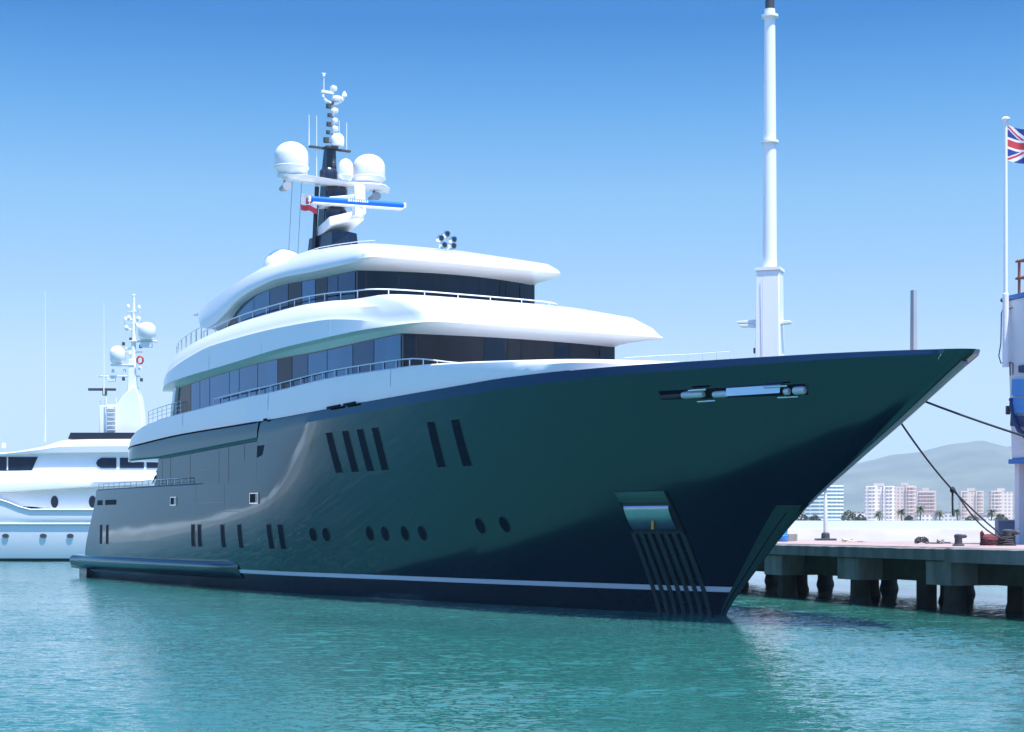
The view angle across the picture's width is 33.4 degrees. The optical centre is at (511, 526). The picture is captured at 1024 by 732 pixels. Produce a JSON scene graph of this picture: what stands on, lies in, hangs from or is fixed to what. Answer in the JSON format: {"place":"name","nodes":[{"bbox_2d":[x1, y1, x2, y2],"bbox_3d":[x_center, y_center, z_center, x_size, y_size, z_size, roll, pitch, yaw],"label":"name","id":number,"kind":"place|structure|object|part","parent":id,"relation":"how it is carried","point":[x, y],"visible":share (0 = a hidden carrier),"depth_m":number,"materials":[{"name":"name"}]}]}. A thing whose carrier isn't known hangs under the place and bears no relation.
{"place":"outdoors","nodes":[
{"label":"outdoors","id":0,"kind":"place"},
{"bbox_2d":[0,541,1023,731],"bbox_3d":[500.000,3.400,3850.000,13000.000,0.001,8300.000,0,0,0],"label":"water","id":1,"kind":"structure","parent":0,"point":[85,654],"depth_m":42.62,"materials":[{"name":"teal liquid"}]},
{"bbox_2d":[0,294,157,560],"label":"motor yacht","id":2,"kind":"object","parent":1,"relation":"on","point":[76,471],"visible":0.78,"depth_m":166.75,"materials":[{"name":"white metal"}]},
{"bbox_2d":[70,73,979,614],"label":"superyacht","id":3,"kind":"object","parent":1,"relation":"on","point":[352,417],"visible":0.95,"depth_m":75.84,"materials":[{"name":"blue metal"}]},
{"bbox_2d":[99,524,101,544],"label":"window","id":4,"kind":"structure","parent":3,"relation":"in","point":[100,524],"depth_m":110.77,"materials":[{"name":"black glass"}]},
{"bbox_2d":[106,524,108,544],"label":"window","id":5,"kind":"structure","parent":3,"relation":"in","point":[107,525],"depth_m":109.46,"materials":[{"name":"black glass"}]},
{"bbox_2d":[191,524,195,546],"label":"window","id":6,"kind":"structure","parent":3,"relation":"in","point":[192,525],"depth_m":96.17,"materials":[{"name":"black glass"}]},
{"bbox_2d":[197,524,201,547],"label":"window","id":7,"kind":"structure","parent":3,"relation":"in","point":[199,536],"depth_m":95.33,"materials":[{"name":"black glass"}]},
{"bbox_2d":[220,524,225,547],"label":"window","id":8,"kind":"structure","parent":3,"relation":"in","point":[222,530],"depth_m":92.42,"materials":[{"name":"black glass"}]},
{"bbox_2d":[237,524,243,548],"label":"window","id":9,"kind":"structure","parent":3,"relation":"in","point":[239,528],"depth_m":90.44,"materials":[{"name":"black glass"}]},
{"bbox_2d":[266,524,274,549],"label":"window","id":10,"kind":"structure","parent":3,"relation":"in","point":[268,526],"depth_m":87.35,"materials":[{"name":"black glass"}]},
{"bbox_2d":[277,523,286,549],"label":"window","id":11,"kind":"structure","parent":3,"relation":"in","point":[279,525],"depth_m":86.38,"materials":[{"name":"black glass"}]},
{"bbox_2d":[301,193,316,213],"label":"courtesy flag","id":12,"kind":"object","parent":3,"relation":"attached to","point":[306,205],"visible":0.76,"depth_m":93.91,"materials":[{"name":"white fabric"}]},
{"bbox_2d":[325,431,342,473],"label":"window","id":13,"kind":"structure","parent":3,"relation":"in","point":[329,435],"depth_m":81.30,"materials":[{"name":"black glass"}]},
{"bbox_2d":[341,430,358,472],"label":"window","id":14,"kind":"structure","parent":3,"relation":"in","point":[346,436],"depth_m":80.02,"materials":[{"name":"black glass"}]},
{"bbox_2d":[356,428,374,471],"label":"window","id":15,"kind":"structure","parent":3,"relation":"in","point":[360,431],"depth_m":78.82,"materials":[{"name":"black glass"}]},
{"bbox_2d":[371,426,388,470],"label":"window","id":16,"kind":"structure","parent":3,"relation":"in","point":[375,430],"depth_m":77.62,"materials":[{"name":"black glass"}]},
{"bbox_2d":[426,420,446,467],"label":"window","id":17,"kind":"structure","parent":3,"relation":"in","point":[431,426],"depth_m":73.41,"materials":[{"name":"black glass"}]},
{"bbox_2d":[450,418,472,466],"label":"window","id":18,"kind":"structure","parent":3,"relation":"in","point":[455,422],"depth_m":71.77,"materials":[{"name":"black glass"}]},
{"bbox_2d":[901,423,1004,538],"bbox_3d":[17.029,-1.507,65.195,0.207,4.170,17.849,0,0,27],"label":"mooring rope","id":19,"kind":"object","parent":3,"relation":"attached to","point":[952,490],"visible":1,"depth_m":64.39,"materials":[{"name":"black fabric"}]},
{"bbox_2d":[925,401,1023,436],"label":"mooring rope","id":20,"kind":"object","parent":3,"relation":"attached to","point":[974,419],"visible":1,"depth_m":55.73,"materials":[{"name":"black fabric"}]},
{"bbox_2d":[745,539,1023,616],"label":"pier","id":21,"kind":"structure","parent":1,"relation":"in","point":[957,574],"depth_m":72.48,"materials":[{"name":"concrete"}]},
{"bbox_2d":[736,0,796,540],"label":"light mast","id":22,"kind":"object","parent":21,"relation":"on","point":[769,322],"visible":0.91,"depth_m":94.65,"materials":[{"name":"metal"}]},
{"bbox_2d":[778,530,787,541],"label":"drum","id":23,"kind":"object","parent":21,"relation":"on","point":[784,538],"visible":0.28,"depth_m":91.75,"materials":[{"name":"blue plastic"}]},
{"bbox_2d":[814,488,836,540],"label":"lamp post","id":24,"kind":"object","parent":21,"relation":"on","point":[825,535],"visible":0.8,"depth_m":99.89,"materials":[{"name":"white metal"}]},
{"bbox_2d":[842,537,866,541],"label":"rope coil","id":25,"kind":"object","parent":21,"relation":"on","point":[845,540],"visible":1,"depth_m":87.89,"materials":[{"name":"beige fabric"}]},
{"bbox_2d":[914,537,942,543],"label":"rope coil","id":26,"kind":"object","parent":21,"relation":"on","point":[925,540],"visible":1,"depth_m":79.91,"materials":[{"name":"grey fabric"}]},
{"bbox_2d":[952,534,966,545],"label":"bollard","id":27,"kind":"object","parent":21,"relation":"on","point":[958,539],"visible":1,"depth_m":71.86,"materials":[{"name":"grey metal"}]},
{"bbox_2d":[980,531,997,545],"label":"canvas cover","id":28,"kind":"object","parent":21,"relation":"on","point":[989,539],"visible":0.83,"depth_m":73.74,"materials":[{"name":"fabric"}]},
{"bbox_2d":[997,534,1015,545],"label":"rope coil","id":29,"kind":"object","parent":21,"relation":"on","point":[1009,539],"visible":0.98,"depth_m":72.71,"materials":[{"name":"grey fabric"}]},
{"bbox_2d":[1002,529,1019,545],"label":"bollard","id":30,"kind":"object","parent":21,"relation":"on","point":[1010,532],"visible":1,"depth_m":72.76,"materials":[{"name":"grey metal"}]},
{"bbox_2d":[788,521,994,540],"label":"breakwater","id":31,"kind":"object","parent":1,"relation":"in","point":[891,530],"depth_m":401.67,"materials":[{"name":"concrete"}]},
{"bbox_2d":[0,0,1023,508],"label":"sky","id":32,"kind":"structure","parent":0,"point":[615,146],"materials":[{"name":"blue"}]},
{"bbox_2d":[796,514,808,520],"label":"shore tree","id":33,"kind":"object","parent":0,"point":[804,517],"visible":0.62,"depth_m":658.67,"materials":[{"name":"green plant"}]},
{"bbox_2d":[809,515,820,520],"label":"shore tree","id":34,"kind":"object","parent":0,"point":[814,518],"visible":0.64,"depth_m":658.85,"materials":[{"name":"green plant"}]},
{"bbox_2d":[804,485,842,520],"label":"apartment tower","id":35,"kind":"structure","parent":0,"point":[834,502],"depth_m":1379.15,"materials":[{"name":"paint"}]},
{"bbox_2d":[840,510,855,520],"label":"shore tree","id":36,"kind":"object","parent":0,"point":[845,514],"visible":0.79,"depth_m":659.06,"materials":[{"name":"green plant"}]},
{"bbox_2d":[852,511,865,516],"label":"apartment block","id":37,"kind":"structure","parent":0,"point":[859,512],"depth_m":1270.00,"materials":[{"name":"concrete"}]},
{"bbox_2d":[855,514,866,520],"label":"shore tree","id":38,"kind":"object","parent":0,"point":[859,518],"visible":0.68,"depth_m":658.92,"materials":[{"name":"green plant"}]},
{"bbox_2d":[873,511,883,520],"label":"palm tree","id":39,"kind":"object","parent":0,"point":[878,514],"visible":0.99,"depth_m":639.18,"materials":[{"name":"green plant"}]},
{"bbox_2d":[864,483,894,520],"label":"apartment tower","id":40,"kind":"structure","parent":0,"point":[881,498],"depth_m":1400.40,"materials":[{"name":"paint"}]},
{"bbox_2d":[896,509,906,520],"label":"palm tree","id":41,"kind":"object","parent":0,"point":[901,512],"visible":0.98,"depth_m":619.37,"materials":[{"name":"green plant"}]},
{"bbox_2d":[895,483,915,520],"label":"apartment tower","id":42,"kind":"structure","parent":0,"point":[905,495],"depth_m":1421.33,"materials":[{"name":"paint"}]},
{"bbox_2d":[904,515,914,520],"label":"shore tree","id":43,"kind":"object","parent":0,"point":[908,518],"visible":0.44,"depth_m":659.25,"materials":[{"name":"green plant"}]},
{"bbox_2d":[915,506,925,520],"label":"palm tree","id":44,"kind":"object","parent":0,"point":[920,509],"visible":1,"depth_m":599.26,"materials":[{"name":"green plant"}]},
{"bbox_2d":[913,512,932,520],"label":"apartment block","id":45,"kind":"structure","parent":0,"point":[927,516],"depth_m":1230.00,"materials":[{"name":"concrete"}]},
{"bbox_2d":[832,441,1014,519],"bbox_3d":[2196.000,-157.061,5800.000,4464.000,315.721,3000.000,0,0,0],"label":"hills","id":46,"kind":"structure","parent":0,"point":[985,467],"depth_m":5315.51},
{"bbox_2d":[916,488,935,520],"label":"apartment tower","id":47,"kind":"structure","parent":0,"point":[926,497],"depth_m":1479.83,"materials":[{"name":"paint"}]},
{"bbox_2d":[934,510,944,520],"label":"palm tree","id":48,"kind":"object","parent":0,"point":[939,513],"visible":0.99,"depth_m":609.35,"materials":[{"name":"green plant"}]},
{"bbox_2d":[933,511,956,520],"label":"apartment block","id":49,"kind":"structure","parent":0,"point":[947,516],"depth_m":1240.00,"materials":[{"name":"concrete"}]},
{"bbox_2d":[951,509,962,520],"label":"palm tree","id":50,"kind":"object","parent":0,"point":[957,512],"visible":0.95,"depth_m":599.34,"materials":[{"name":"green plant"}]},
{"bbox_2d":[958,488,983,520],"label":"apartment tower","id":51,"kind":"structure","parent":0,"point":[974,499],"depth_m":1450.73,"materials":[{"name":"paint"}]},
{"bbox_2d":[964,515,979,520],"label":"shore tree","id":52,"kind":"object","parent":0,"point":[969,517],"visible":0.46,"depth_m":658.89,"materials":[{"name":"green plant"}]},
{"bbox_2d":[979,513,999,520],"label":"apartment block","id":53,"kind":"structure","parent":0,"point":[982,515],"depth_m":1220.00,"materials":[{"name":"concrete"}]},
{"bbox_2d":[985,509,997,520],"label":"palm tree","id":54,"kind":"object","parent":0,"point":[991,512],"visible":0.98,"depth_m":604.88,"materials":[{"name":"green plant"}]},
{"bbox_2d":[989,488,1012,519],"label":"apartment tower","id":55,"kind":"structure","parent":0,"point":[1000,501],"depth_m":1441.26,"materials":[{"name":"paint"}]},
{"bbox_2d":[994,513,1007,519],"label":"shore tree","id":56,"kind":"object","parent":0,"point":[1001,517],"visible":0.53,"depth_m":658.72,"materials":[{"name":"green plant"}]},
{"bbox_2d":[993,520,1014,535],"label":"cabinet","id":57,"kind":"object","parent":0,"point":[1000,525],"visible":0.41,"depth_m":82.67,"materials":[{"name":"blue metal"}]},
{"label":"door","id":58,"kind":"part","parent":57,"relation":"part of","materials":[{"name":"blue metal"}]},
{"bbox_2d":[998,259,1023,543],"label":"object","id":59,"kind":"structure","parent":0,"point":[1015,408],"depth_m":79.58,"materials":[{"name":"paint"}]},
{"bbox_2d":[1001,116,1009,366],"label":"flagpole","id":60,"kind":"object","parent":59,"relation":"attached to","point":[1005,338],"visible":1,"depth_m":79.67,"materials":[{"name":"white metal"}]},
{"bbox_2d":[1008,125,1023,163],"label":"ensign","id":61,"kind":"object","parent":60,"relation":"attached to","point":[1015,145],"visible":1,"depth_m":79.77,"materials":[{"name":"multicoloured fabric"}]}
]}

